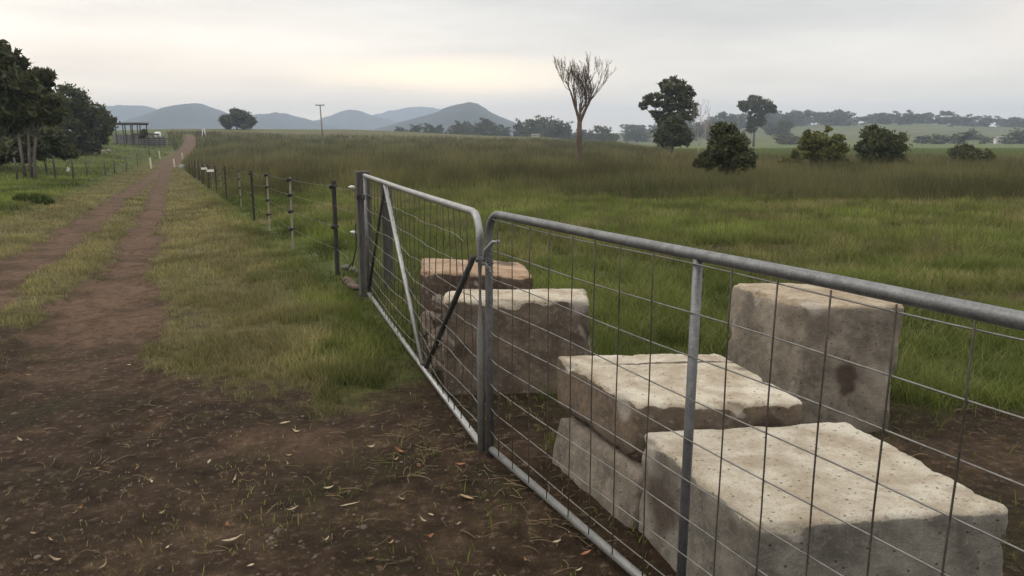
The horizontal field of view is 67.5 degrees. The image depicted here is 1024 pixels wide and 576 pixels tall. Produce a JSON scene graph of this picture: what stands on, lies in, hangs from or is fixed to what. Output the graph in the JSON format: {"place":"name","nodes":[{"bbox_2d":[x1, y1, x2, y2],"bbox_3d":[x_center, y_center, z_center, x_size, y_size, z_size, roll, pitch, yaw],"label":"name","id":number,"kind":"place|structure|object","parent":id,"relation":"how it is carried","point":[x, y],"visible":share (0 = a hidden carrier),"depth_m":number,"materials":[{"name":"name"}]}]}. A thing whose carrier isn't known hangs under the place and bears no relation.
{"place":"outdoors","nodes":[
{"label":"outdoors","id":0,"kind":"place"},
{"bbox_2d":[66,105,157,130],"bbox_3d":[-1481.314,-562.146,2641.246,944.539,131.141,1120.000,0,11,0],"label":"hill","id":1,"kind":"structure","parent":0,"point":[121,113],"depth_m":2475.58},
{"bbox_2d":[113,103,268,129],"bbox_3d":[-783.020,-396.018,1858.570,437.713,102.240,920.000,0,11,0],"label":"hill","id":2,"kind":"structure","parent":0,"point":[192,116],"depth_m":1669.68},
{"bbox_2d":[252,112,353,129],"bbox_3d":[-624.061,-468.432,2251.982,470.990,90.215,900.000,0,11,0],"label":"hill","id":3,"kind":"structure","parent":0,"point":[275,120],"depth_m":2105.84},
{"bbox_2d":[314,110,397,129],"bbox_3d":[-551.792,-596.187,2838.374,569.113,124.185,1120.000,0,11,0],"label":"hill","id":4,"kind":"structure","parent":0,"point":[356,120],"depth_m":2619.95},
{"bbox_2d":[373,107,440,121],"bbox_3d":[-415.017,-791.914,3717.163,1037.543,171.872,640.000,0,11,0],"label":"hill","id":5,"kind":"structure","parent":0,"point":[403,114],"depth_m":3612.28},
{"bbox_2d":[375,102,529,135],"bbox_3d":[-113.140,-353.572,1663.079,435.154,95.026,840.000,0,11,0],"label":"hill","id":6,"kind":"structure","parent":0,"point":[469,112],"depth_m":1480.84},
{"bbox_2d":[0,123,1023,575],"bbox_3d":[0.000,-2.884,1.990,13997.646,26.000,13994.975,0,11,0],"label":"ground","id":7,"kind":"structure","parent":0,"point":[118,303],"depth_m":3.99,"materials":[{"name":"soil"}]},
{"bbox_2d":[0,111,45,141],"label":"dense tree","id":8,"kind":"object","parent":7,"relation":"on","point":[4,133],"visible":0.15,"depth_m":45.00,"materials":[{"name":"green plant"}]},
{"bbox_2d":[11,192,54,204],"bbox_3d":[-13.017,-2.346,20.956,1.148,0.595,0.678,0,11,0],"label":"low shrub","id":9,"kind":"object","parent":7,"relation":"on","point":[37,198],"visible":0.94,"depth_m":20.74,"materials":[{"name":"green plant"}]},
{"bbox_2d":[0,39,71,178],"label":"gum tree","id":10,"kind":"object","parent":7,"relation":"on","point":[29,98],"visible":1,"depth_m":35.33,"materials":[{"name":"green plant"}]},
{"bbox_2d":[0,123,86,172],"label":"understorey shrub","id":11,"kind":"object","parent":7,"relation":"on","point":[49,145],"visible":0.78,"depth_m":42.62,"materials":[{"name":"green plant"}]},
{"bbox_2d":[41,81,120,154],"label":"dense tree","id":12,"kind":"object","parent":7,"relation":"on","point":[85,119],"visible":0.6,"depth_m":81.89,"materials":[{"name":"green plant"}]},
{"bbox_2d":[12,147,149,179],"bbox_3d":[-31.261,-10.445,61.862,3.214,1.748,63.356,-4,12,-18],"label":"wire fence","id":13,"kind":"object","parent":7,"relation":"on","point":[52,158],"visible":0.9,"depth_m":38.71,"materials":[{"name":"wood"}]},
{"bbox_2d":[113,122,148,144],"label":"shed","id":14,"kind":"structure","parent":7,"relation":"on","point":[132,139],"depth_m":128.60,"materials":[{"name":"metal"}]},
{"bbox_2d":[138,128,148,147],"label":"shrub","id":15,"kind":"object","parent":7,"relation":"on","point":[144,133],"visible":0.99,"depth_m":119.25,"materials":[{"name":"green plant"}]},
{"bbox_2d":[133,133,174,145],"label":"stock yard","id":16,"kind":"structure","parent":7,"relation":"on","point":[156,141],"depth_m":131.61,"materials":[{"name":"metal"}]},
{"bbox_2d":[218,107,257,129],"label":"crest tree","id":17,"kind":"object","parent":7,"relation":"on","point":[239,118],"visible":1,"depth_m":276.06,"materials":[{"name":"green plant"}]},
{"bbox_2d":[1,206,505,575],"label":"pebbles","id":18,"kind":"object","parent":7,"relation":"on","point":[364,526],"visible":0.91,"depth_m":3.30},
{"bbox_2d":[189,159,355,274],"bbox_3d":[-12.957,-4.749,33.022,0.287,2.364,56.210,-5,12,-24],"label":"electric fence","id":19,"kind":"object","parent":7,"relation":"on","point":[334,225],"visible":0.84,"depth_m":11.24,"materials":[{"name":"metal"}]},
{"bbox_2d":[315,104,324,144],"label":"power pole","id":20,"kind":"object","parent":7,"relation":"on","point":[321,122],"visible":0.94,"depth_m":142.88,"materials":[{"name":"wood"}]},
{"bbox_2d":[343,276,358,290],"bbox_3d":[-1.738,-0.042,8.265,0.125,0.120,0.731,-4,12,-21],"label":"rock","id":21,"kind":"object","parent":7,"relation":"on","point":[349,282],"visible":0.91,"depth_m":8.14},
{"bbox_2d":[355,171,393,296],"bbox_3d":[-1.371,-0.493,7.709,0.448,1.360,0.205,-10,15,-40],"label":"gate post","id":22,"kind":"object","parent":7,"relation":"on","point":[360,221],"visible":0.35,"depth_m":7.61,"materials":[{"name":"metal"}]},
{"bbox_2d":[346,188,356,270],"bbox_3d":[-1.658,-0.572,8.228,0.214,0.985,1.201,-3,11,-15],"label":"power cable","id":23,"kind":"object","parent":22,"relation":"attached to","point":[352,262],"visible":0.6,"depth_m":7.67,"materials":[{"name":"black plastic"}]},
{"bbox_2d":[361,174,484,451],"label":"farm gate","id":24,"kind":"structure","parent":22,"relation":"attached to","point":[479,439],"depth_m":4.72,"materials":[{"name":"metal"}]},
{"bbox_2d":[409,123,422,131],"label":"tree","id":25,"kind":"object","parent":7,"relation":"on","point":[416,128],"visible":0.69,"depth_m":436.69,"materials":[{"name":"green plant"}]},
{"bbox_2d":[424,343,430,354],"bbox_3d":[-0.533,0.439,5.324,0.161,0.164,0.189,-3,11,-16],"label":"concrete rubble","id":26,"kind":"object","parent":7,"relation":"on","point":[426,348],"visible":0.09,"depth_m":5.28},
{"bbox_2d":[420,311,437,337],"bbox_3d":[-0.553,0.262,5.350,0.210,0.209,0.164,9,14,39],"label":"concrete rubble","id":27,"kind":"object","parent":26,"relation":"on","point":[427,323],"visible":0.31,"depth_m":5.31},
{"bbox_2d":[420,123,436,132],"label":"tree","id":28,"kind":"object","parent":7,"relation":"on","point":[430,127],"visible":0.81,"depth_m":431.38,"materials":[{"name":"green plant"}]},
{"bbox_2d":[424,356,443,374],"bbox_3d":[-0.505,0.533,5.186,0.194,0.163,0.204,0,11,0],"label":"concrete rubble","id":29,"kind":"object","parent":7,"relation":"on","point":[433,361],"visible":0.37,"depth_m":5.12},
{"bbox_2d":[434,345,443,363],"bbox_3d":[-0.434,0.479,5.208,0.201,0.290,0.160,11,24,7],"label":"concrete rubble","id":30,"kind":"object","parent":7,"relation":"on","point":[438,354],"visible":0.2,"depth_m":5.15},
{"bbox_2d":[427,325,443,347],"bbox_3d":[-0.453,0.351,5.209,0.225,0.213,0.146,-51,9,-23],"label":"concrete rubble","id":31,"kind":"object","parent":30,"relation":"on","point":[433,334],"visible":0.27,"depth_m":5.17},
{"bbox_2d":[430,313,442,325],"bbox_3d":[-0.478,0.213,5.255,0.172,0.154,0.192,-17,13,35],"label":"concrete rubble","id":32,"kind":"object","parent":31,"relation":"on","point":[438,316],"visible":0.32,"depth_m":5.17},
{"bbox_2d":[431,294,443,312],"bbox_3d":[-0.486,0.114,5.201,0.110,0.139,0.152,-3,11,-13],"label":"concrete rubble","id":33,"kind":"object","parent":32,"relation":"on","point":[438,305],"visible":0.59,"depth_m":5.15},
{"bbox_2d":[435,124,443,132],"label":"tree","id":34,"kind":"object","parent":7,"relation":"on","point":[439,128],"visible":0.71,"depth_m":458.37,"materials":[{"name":"green plant"}]},
{"bbox_2d":[449,120,464,134],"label":"tree","id":35,"kind":"object","parent":7,"relation":"on","point":[461,127],"visible":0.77,"depth_m":449.24,"materials":[{"name":"green plant"}]},
{"bbox_2d":[452,120,473,134],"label":"tree","id":36,"kind":"object","parent":7,"relation":"on","point":[464,123],"visible":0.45,"depth_m":497.32,"materials":[{"name":"green plant"}]},
{"bbox_2d":[420,258,532,355],"bbox_3d":[-0.287,0.160,5.769,1.041,0.668,0.616,3,11,14],"label":"concrete block","id":37,"kind":"object","parent":7,"relation":"on","point":[503,271],"depth_m":5.49,"materials":[{"name":"concrete"}]},
{"bbox_2d":[467,122,485,135],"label":"tree","id":38,"kind":"object","parent":7,"relation":"on","point":[475,128],"visible":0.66,"depth_m":456.01,"materials":[{"name":"green plant"}]},
{"bbox_2d":[478,117,491,135],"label":"tree","id":39,"kind":"object","parent":7,"relation":"on","point":[485,121],"visible":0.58,"depth_m":450.75,"materials":[{"name":"green plant"}]},
{"bbox_2d":[482,121,503,135],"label":"tree","id":40,"kind":"object","parent":7,"relation":"on","point":[493,131],"visible":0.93,"depth_m":425.17,"materials":[{"name":"green plant"}]},
{"bbox_2d":[1,317,1011,573],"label":"straw litter","id":41,"kind":"object","parent":7,"relation":"on","point":[409,475],"visible":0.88,"depth_m":3.58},
{"bbox_2d":[0,129,1023,206],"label":"paddock grass","id":42,"kind":"structure","parent":7,"relation":"on","point":[416,160],"depth_m":43.88,"materials":[{"name":"plant"}]},
{"bbox_2d":[443,289,590,394],"bbox_3d":[0.040,0.350,4.845,0.943,0.647,0.382,0,11,0],"label":"concrete block","id":43,"kind":"object","parent":7,"relation":"on","point":[559,320],"depth_m":4.66,"materials":[{"name":"concrete"}]},
{"bbox_2d":[513,118,528,136],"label":"tree","id":44,"kind":"object","parent":7,"relation":"on","point":[519,124],"visible":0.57,"depth_m":434.75,"materials":[{"name":"green plant"}]},
{"bbox_2d":[523,119,541,136],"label":"tree","id":45,"kind":"object","parent":7,"relation":"on","point":[532,127],"visible":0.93,"depth_m":423.27,"materials":[{"name":"green plant"}]},
{"bbox_2d":[525,115,553,136],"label":"tree","id":46,"kind":"object","parent":7,"relation":"on","point":[544,122],"visible":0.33,"depth_m":454.52,"materials":[{"name":"green plant"}]},
{"bbox_2d":[539,118,567,138],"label":"tree","id":47,"kind":"object","parent":7,"relation":"on","point":[554,126],"visible":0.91,"depth_m":441.97,"materials":[{"name":"green plant"}]},
{"bbox_2d":[549,120,572,139],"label":"tree","id":48,"kind":"object","parent":7,"relation":"on","point":[567,126],"visible":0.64,"depth_m":444.78,"materials":[{"name":"green plant"}]},
{"bbox_2d":[553,51,614,160],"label":"dead tree","id":49,"kind":"object","parent":7,"relation":"on","point":[584,85],"visible":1,"depth_m":66.89,"materials":[{"name":"wood"}]},
{"bbox_2d":[573,129,594,140],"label":"tree","id":50,"kind":"object","parent":7,"relation":"on","point":[587,135],"visible":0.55,"depth_m":476.67,"materials":[{"name":"green plant"}]},
{"bbox_2d":[552,417,643,528],"bbox_3d":[0.599,0.816,3.439,0.664,0.290,0.782,-3,11,-13],"label":"concrete block","id":51,"kind":"object","parent":7,"relation":"on","point":[627,495],"depth_m":3.33,"materials":[{"name":"concrete"}]},
{"bbox_2d":[557,354,802,460],"bbox_3d":[0.704,0.522,3.467,0.907,0.268,0.751,-1,11,-5],"label":"concrete block","id":52,"kind":"object","parent":51,"relation":"on","point":[745,400],"depth_m":3.28,"materials":[{"name":"concrete"}]},
{"bbox_2d":[594,129,612,141],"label":"tree","id":53,"kind":"object","parent":7,"relation":"on","point":[601,137],"visible":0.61,"depth_m":457.73,"materials":[{"name":"green plant"}]},
{"bbox_2d":[593,125,615,140],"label":"tree","id":54,"kind":"object","parent":7,"relation":"on","point":[609,130],"visible":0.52,"depth_m":469.71,"materials":[{"name":"green plant"}]},
{"bbox_2d":[621,133,633,141],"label":"tree","id":55,"kind":"object","parent":7,"relation":"on","point":[627,137],"visible":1,"depth_m":547.41,"materials":[{"name":"green plant"}]},
{"bbox_2d":[629,130,644,142],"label":"tree","id":56,"kind":"object","parent":7,"relation":"on","point":[637,136],"visible":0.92,"depth_m":553.42,"materials":[{"name":"green plant"}]},
{"bbox_2d":[639,131,652,141],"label":"tree","id":57,"kind":"object","parent":7,"relation":"on","point":[645,137],"visible":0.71,"depth_m":588.50,"materials":[{"name":"green plant"}]},
{"bbox_2d":[638,75,699,150],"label":"gum tree","id":58,"kind":"object","parent":7,"relation":"on","point":[677,92],"visible":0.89,"depth_m":108.09,"materials":[{"name":"green plant"}]},
{"bbox_2d":[650,115,694,150],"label":"round tree","id":59,"kind":"object","parent":7,"relation":"on","point":[674,131],"visible":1,"depth_m":99.20,"materials":[{"name":"green plant"}]},
{"bbox_2d":[373,175,1023,265],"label":"seeding stems","id":60,"kind":"object","parent":7,"relation":"on","point":[843,231],"visible":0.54,"depth_m":13.96,"materials":[{"name":"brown plant"}]},
{"bbox_2d":[691,103,717,152],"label":"dead tree","id":61,"kind":"object","parent":7,"relation":"on","point":[705,127],"visible":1,"depth_m":95.67,"materials":[{"name":"brown plant"}]},
{"bbox_2d":[698,128,715,139],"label":"tree","id":62,"kind":"object","parent":7,"relation":"on","point":[701,132],"visible":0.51,"depth_m":508.94,"materials":[{"name":"green plant"}]},
{"bbox_2d":[692,121,758,179],"bbox_3d":[8.698,-5.351,31.572,2.704,3.026,2.146,0,11,0],"label":"bush","id":63,"kind":"object","parent":7,"relation":"on","point":[727,145],"visible":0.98,"depth_m":31.02,"materials":[{"name":"green plant"}]},
{"bbox_2d":[717,111,736,125],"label":"tree","id":64,"kind":"object","parent":7,"relation":"on","point":[723,114],"visible":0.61,"depth_m":713.05,"materials":[{"name":"green plant"}]},
{"bbox_2d":[718,117,737,124],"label":"tree","id":65,"kind":"object","parent":7,"relation":"on","point":[730,120],"visible":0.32,"depth_m":625.19,"materials":[{"name":"green plant"}]},
{"bbox_2d":[731,113,751,127],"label":"tree","id":66,"kind":"object","parent":7,"relation":"on","point":[739,119],"visible":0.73,"depth_m":717.98,"materials":[{"name":"green plant"}]},
{"bbox_2d":[485,211,1023,575],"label":"farm gate","id":67,"kind":"structure","parent":7,"relation":"on","point":[990,314],"depth_m":2.29,"materials":[{"name":"metal"}]},
{"bbox_2d":[474,257,493,272],"bbox_3d":[-0.108,-0.118,3.584,0.089,0.058,0.224,-6,12,-28],"label":"chain","id":68,"kind":"object","parent":67,"relation":"attached to","point":[487,266],"visible":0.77,"depth_m":3.57,"materials":[{"name":"metal"}]},
{"bbox_2d":[481,240,499,265],"bbox_3d":[-0.103,-0.163,3.546,0.114,0.130,0.029,9,15,40],"label":"latch hook","id":69,"kind":"object","parent":67,"relation":"attached to","point":[489,245],"visible":0.93,"depth_m":3.54,"materials":[{"name":"metal"}]},
{"bbox_2d":[736,94,777,146],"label":"gum tree","id":70,"kind":"object","parent":7,"relation":"on","point":[753,103],"visible":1,"depth_m":290.95,"materials":[{"name":"green plant"}]},
{"bbox_2d":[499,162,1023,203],"bbox_3d":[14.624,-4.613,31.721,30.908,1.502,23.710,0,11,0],"label":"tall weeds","id":71,"kind":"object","parent":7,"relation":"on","point":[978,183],"visible":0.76,"depth_m":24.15,"materials":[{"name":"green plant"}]},
{"bbox_2d":[763,124,777,133],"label":"tree","id":72,"kind":"object","parent":7,"relation":"on","point":[769,127],"visible":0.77,"depth_m":547.38,"materials":[{"name":"green plant"}]},
{"bbox_2d":[770,113,780,122],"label":"tree","id":73,"kind":"object","parent":7,"relation":"on","point":[775,118],"visible":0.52,"depth_m":793.20,"materials":[{"name":"green plant"}]},
{"bbox_2d":[773,124,793,135],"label":"tree","id":74,"kind":"object","parent":7,"relation":"on","point":[783,131],"visible":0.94,"depth_m":469.06,"materials":[{"name":"green plant"}]},
{"bbox_2d":[777,120,794,136],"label":"tree","id":75,"kind":"object","parent":7,"relation":"on","point":[781,123],"visible":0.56,"depth_m":472.09,"materials":[{"name":"green plant"}]},
{"bbox_2d":[775,134,798,144],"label":"shrub","id":76,"kind":"object","parent":7,"relation":"on","point":[790,140],"visible":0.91,"depth_m":353.20,"materials":[{"name":"green plant"}]},
{"bbox_2d":[780,111,798,121],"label":"tree","id":77,"kind":"object","parent":7,"relation":"on","point":[792,117],"visible":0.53,"depth_m":702.84,"materials":[{"name":"green plant"}]},
{"bbox_2d":[792,116,802,126],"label":"tree","id":78,"kind":"object","parent":7,"relation":"on","point":[798,119],"visible":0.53,"depth_m":721.48,"materials":[{"name":"green plant"}]},
{"bbox_2d":[792,110,821,125],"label":"tree","id":79,"kind":"object","parent":7,"relation":"on","point":[803,114],"visible":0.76,"depth_m":750.32,"materials":[{"name":"green plant"}]},
{"bbox_2d":[803,109,818,124],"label":"tree","id":80,"kind":"object","parent":7,"relation":"on","point":[810,120],"visible":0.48,"depth_m":810.39,"materials":[{"name":"green plant"}]},
{"bbox_2d":[727,283,903,432],"bbox_3d":[1.680,0.396,4.376,0.560,0.758,0.800,-3,11,-16],"label":"concrete block","id":81,"kind":"object","parent":7,"relation":"on","point":[859,334],"depth_m":4.08,"materials":[{"name":"concrete"}]},
{"bbox_2d":[778,125,853,169],"bbox_3d":[18.951,-8.431,47.908,4.493,3.452,2.225,0,11,0],"label":"bush","id":82,"kind":"object","parent":7,"relation":"on","point":[818,147],"visible":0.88,"depth_m":47.40,"materials":[{"name":"green plant"}]},
{"bbox_2d":[638,422,1007,575],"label":"concrete block","id":83,"kind":"object","parent":7,"relation":"on","point":[911,527],"depth_m":2.48,"materials":[{"name":"concrete"}]},
{"bbox_2d":[816,115,834,125],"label":"tree","id":84,"kind":"object","parent":7,"relation":"on","point":[825,119],"visible":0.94,"depth_m":721.62,"materials":[{"name":"green plant"}]},
{"bbox_2d":[827,113,842,124],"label":"tree","id":85,"kind":"object","parent":7,"relation":"on","point":[834,122],"visible":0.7,"depth_m":736.58,"materials":[{"name":"green plant"}]},
{"bbox_2d":[840,111,856,122],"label":"tree","id":86,"kind":"object","parent":7,"relation":"on","point":[848,113],"visible":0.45,"depth_m":860.30,"materials":[{"name":"green plant"}]},
{"bbox_2d":[839,115,858,125],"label":"tree","id":87,"kind":"object","parent":7,"relation":"on","point":[849,122],"visible":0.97,"depth_m":718.17,"materials":[{"name":"green plant"}]},
{"bbox_2d":[852,123,912,165],"bbox_3d":[24.815,-9.142,51.246,3.833,3.715,3.269,0,11,0],"label":"bush","id":88,"kind":"object","parent":7,"relation":"on","point":[886,143],"visible":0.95,"depth_m":50.77,"materials":[{"name":"green plant"}]},
{"bbox_2d":[877,112,888,122],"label":"tree","id":89,"kind":"object","parent":7,"relation":"on","point":[882,116],"visible":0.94,"depth_m":753.05,"materials":[{"name":"green plant"}]},
{"bbox_2d":[887,110,901,119],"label":"tree","id":90,"kind":"object","parent":7,"relation":"on","point":[896,115],"visible":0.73,"depth_m":797.51,"materials":[{"name":"green plant"}]},
{"bbox_2d":[893,117,905,124],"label":"tree","id":91,"kind":"object","parent":7,"relation":"on","point":[900,121],"visible":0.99,"depth_m":721.82,"materials":[{"name":"green plant"}]},
{"bbox_2d":[903,113,921,124],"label":"tree","id":92,"kind":"object","parent":7,"relation":"on","point":[911,119],"visible":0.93,"depth_m":736.64,"materials":[{"name":"green plant"}]},
{"bbox_2d":[909,134,941,143],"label":"shrub","id":93,"kind":"object","parent":7,"relation":"on","point":[918,138],"visible":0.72,"depth_m":376.78,"materials":[{"name":"green plant"}]},
{"bbox_2d":[922,112,934,123],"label":"tree","id":94,"kind":"object","parent":7,"relation":"on","point":[930,117],"visible":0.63,"depth_m":856.88,"materials":[{"name":"green plant"}]},
{"bbox_2d":[919,135,948,143],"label":"shrub","id":95,"kind":"object","parent":7,"relation":"on","point":[933,141],"visible":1,"depth_m":371.27,"materials":[{"name":"green plant"}]},
{"bbox_2d":[939,110,955,124],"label":"tree","id":96,"kind":"object","parent":7,"relation":"on","point":[946,113],"visible":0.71,"depth_m":778.23,"materials":[{"name":"green plant"}]},
{"bbox_2d":[944,118,961,126],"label":"tree","id":97,"kind":"object","parent":7,"relation":"on","point":[952,121],"visible":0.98,"depth_m":703.50,"materials":[{"name":"green plant"}]},
{"bbox_2d":[942,134,968,143],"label":"shrub","id":98,"kind":"object","parent":7,"relation":"on","point":[953,140],"visible":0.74,"depth_m":375.73,"materials":[{"name":"green plant"}]},
{"bbox_2d":[952,131,979,142],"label":"shrub","id":99,"kind":"object","parent":7,"relation":"on","point":[970,134],"visible":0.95,"depth_m":371.86,"materials":[{"name":"green plant"}]},
{"bbox_2d":[962,114,977,125],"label":"tree","id":100,"kind":"object","parent":7,"relation":"on","point":[967,120],"visible":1,"depth_m":746.36,"materials":[{"name":"green plant"}]},
{"bbox_2d":[946,140,998,165],"bbox_3d":[35.697,-10.184,59.898,3.388,2.701,3.685,0,11,0],"label":"bush","id":101,"kind":"object","parent":7,"relation":"on","point":[963,152],"visible":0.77,"depth_m":59.12,"materials":[{"name":"green plant"}]},
{"bbox_2d":[975,116,993,126],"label":"tree","id":102,"kind":"object","parent":7,"relation":"on","point":[985,121],"visible":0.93,"depth_m":760.14,"materials":[{"name":"green plant"}]},
{"bbox_2d":[978,135,991,143],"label":"shrub","id":103,"kind":"object","parent":7,"relation":"on","point":[985,140],"visible":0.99,"depth_m":378.15,"materials":[{"name":"green plant"}]},
{"bbox_2d":[993,136,1001,143],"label":"farm house","id":104,"kind":"structure","parent":7,"relation":"on","point":[997,140],"depth_m":380.02,"materials":[{"name":"white paint"}]},
{"bbox_2d":[995,117,1012,126],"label":"tree","id":105,"kind":"object","parent":7,"relation":"on","point":[1002,122],"visible":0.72,"depth_m":832.48,"materials":[{"name":"green plant"}]},
{"bbox_2d":[999,132,1023,143],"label":"shrub","id":106,"kind":"object","parent":7,"relation":"on","point":[1017,134],"visible":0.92,"depth_m":371.75,"materials":[{"name":"green plant"}]},
{"bbox_2d":[1000,127,1023,143],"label":"shrub","id":107,"kind":"object","parent":7,"relation":"on","point":[1020,132],"visible":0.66,"depth_m":374.76,"materials":[{"name":"green plant"}]},
{"bbox_2d":[1007,118,1021,127],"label":"tree","id":108,"kind":"object","parent":7,"relation":"on","point":[1015,120],"visible":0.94,"depth_m":769.60,"materials":[{"name":"green plant"}]},
{"bbox_2d":[0,183,1023,575],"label":"grass","id":109,"kind":"structure","parent":0,"point":[320,213],"depth_m":9.18,"materials":[{"name":"plant"}]},
{"bbox_2d":[0,0,1023,133],"label":"sky","id":110,"kind":"structure","parent":0,"point":[863,58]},
{"bbox_2d":[355,194,1023,417],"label":"tussock grass","id":111,"kind":"structure","parent":0,"point":[624,266],"depth_m":8.34,"materials":[{"name":"plant"}]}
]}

